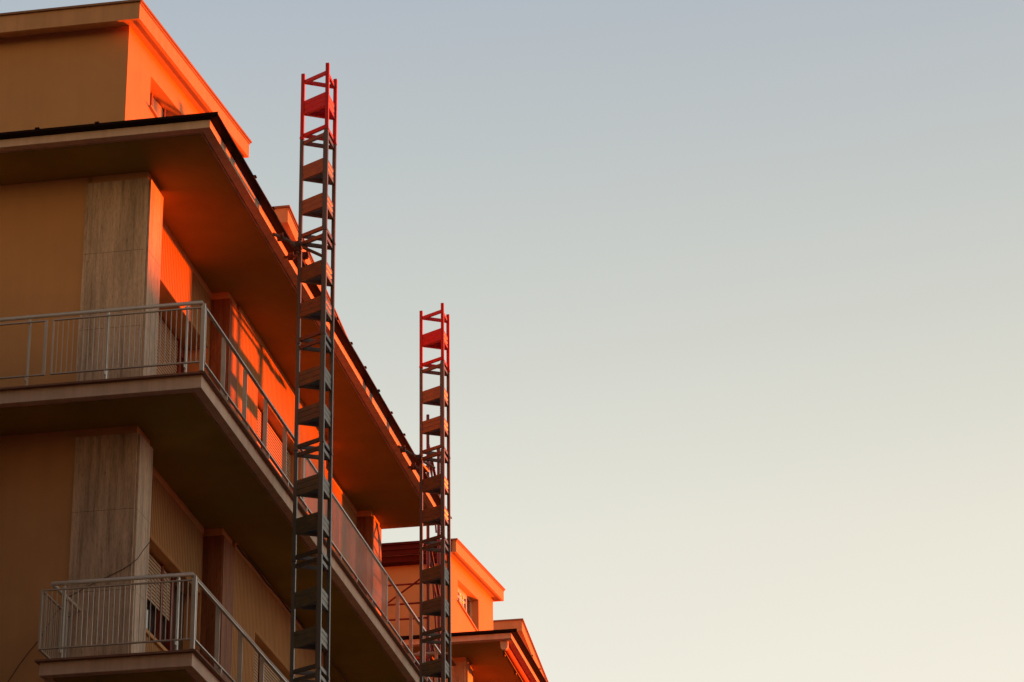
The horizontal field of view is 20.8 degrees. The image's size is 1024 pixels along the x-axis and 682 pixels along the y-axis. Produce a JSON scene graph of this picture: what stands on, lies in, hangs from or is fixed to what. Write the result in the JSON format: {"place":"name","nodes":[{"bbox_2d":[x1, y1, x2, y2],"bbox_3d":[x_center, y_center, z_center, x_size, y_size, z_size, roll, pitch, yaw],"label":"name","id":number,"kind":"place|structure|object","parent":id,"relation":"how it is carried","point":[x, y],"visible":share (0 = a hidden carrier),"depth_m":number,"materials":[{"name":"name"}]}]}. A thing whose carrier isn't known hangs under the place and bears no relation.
{"place":"outdoors","nodes":[
{"label":"outdoors","id":0,"kind":"place"},
{"bbox_2d":[414,651,456,665],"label":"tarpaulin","id":1,"kind":"object","parent":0,"point":[452,661],"visible":0.23,"depth_m":43.91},
{"bbox_2d":[381,538,548,681],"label":"apartment building","id":2,"kind":"structure","parent":0,"point":[478,633],"depth_m":50.44,"materials":[{"name":"orange paint"}]},
{"bbox_2d":[457,587,477,630],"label":"attic window","id":3,"kind":"structure","parent":2,"relation":"in","point":[465,603],"depth_m":52.44,"materials":[{"name":"white glass"}]},
{"bbox_2d":[500,641,528,681],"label":"rolled awning","id":4,"kind":"object","parent":2,"relation":"attached to","point":[513,662],"visible":1,"depth_m":49.52,"materials":[{"name":"fabric"}]},
{"bbox_2d":[0,0,1023,681],"label":"sky","id":5,"kind":"structure","parent":0,"point":[731,291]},
{"label":"ground","id":6,"kind":"structure","parent":0,"visible":0},
{"bbox_2d":[0,0,451,681],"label":"apartment building","id":7,"kind":"structure","parent":6,"relation":"on","point":[148,296],"depth_m":32.28,"materials":[{"name":"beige paint"}]},
{"bbox_2d":[8,541,150,681],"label":"loose cable","id":8,"kind":"object","parent":7,"relation":"attached to","point":[66,600],"visible":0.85,"depth_m":30.22,"materials":[{"name":"rubber"}]},
{"bbox_2d":[149,90,171,116],"bbox_3d":[-4.248,-2.704,34.677,0.215,0.711,2.180,-5,-24,9],"label":"attic window","id":9,"kind":"structure","parent":7,"relation":"in","point":[156,107],"depth_m":34.46,"materials":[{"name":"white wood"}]},
{"bbox_2d":[146,554,184,650],"bbox_3d":[-4.161,3.026,32.193,0.112,1.120,2.800,-5,-24,9],"label":"window","id":10,"kind":"structure","parent":7,"relation":"in","point":[154,568],"depth_m":32.60,"materials":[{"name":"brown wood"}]},
{"bbox_2d":[156,316,184,374],"bbox_3d":[-4.349,0.584,33.285,0.112,2.225,2.800,-5,-24,9],"label":"window","id":11,"kind":"structure","parent":7,"relation":"in","point":[169,369],"depth_m":34.20,"materials":[{"name":"brown wood"}]},
{"bbox_2d":[254,650,279,681],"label":"window","id":12,"kind":"structure","parent":7,"relation":"in","point":[269,675],"depth_m":36.01,"materials":[{"name":"brown wood"}]},
{"bbox_2d":[257,409,290,487],"bbox_3d":[-3.255,2.129,36.898,0.112,2.245,2.320,-5,-24,9],"label":"window","id":13,"kind":"structure","parent":7,"relation":"in","point":[274,445],"depth_m":37.42,"materials":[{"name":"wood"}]},
{"bbox_2d":[272,63,337,681],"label":"hoist mast","id":14,"kind":"object","parent":6,"relation":"on","point":[318,486],"visible":1,"depth_m":33.15,"materials":[{"name":"grey metal"}]},
{"bbox_2d":[388,414,440,681],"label":"scaffold","id":15,"kind":"object","parent":6,"relation":"on","point":[429,564],"visible":0.22,"depth_m":44.27,"materials":[{"name":"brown metal"}]},
{"bbox_2d":[397,303,451,681],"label":"hoist mast","id":16,"kind":"object","parent":6,"relation":"on","point":[440,515],"visible":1,"depth_m":40.14,"materials":[{"name":"grey metal"}]}
]}

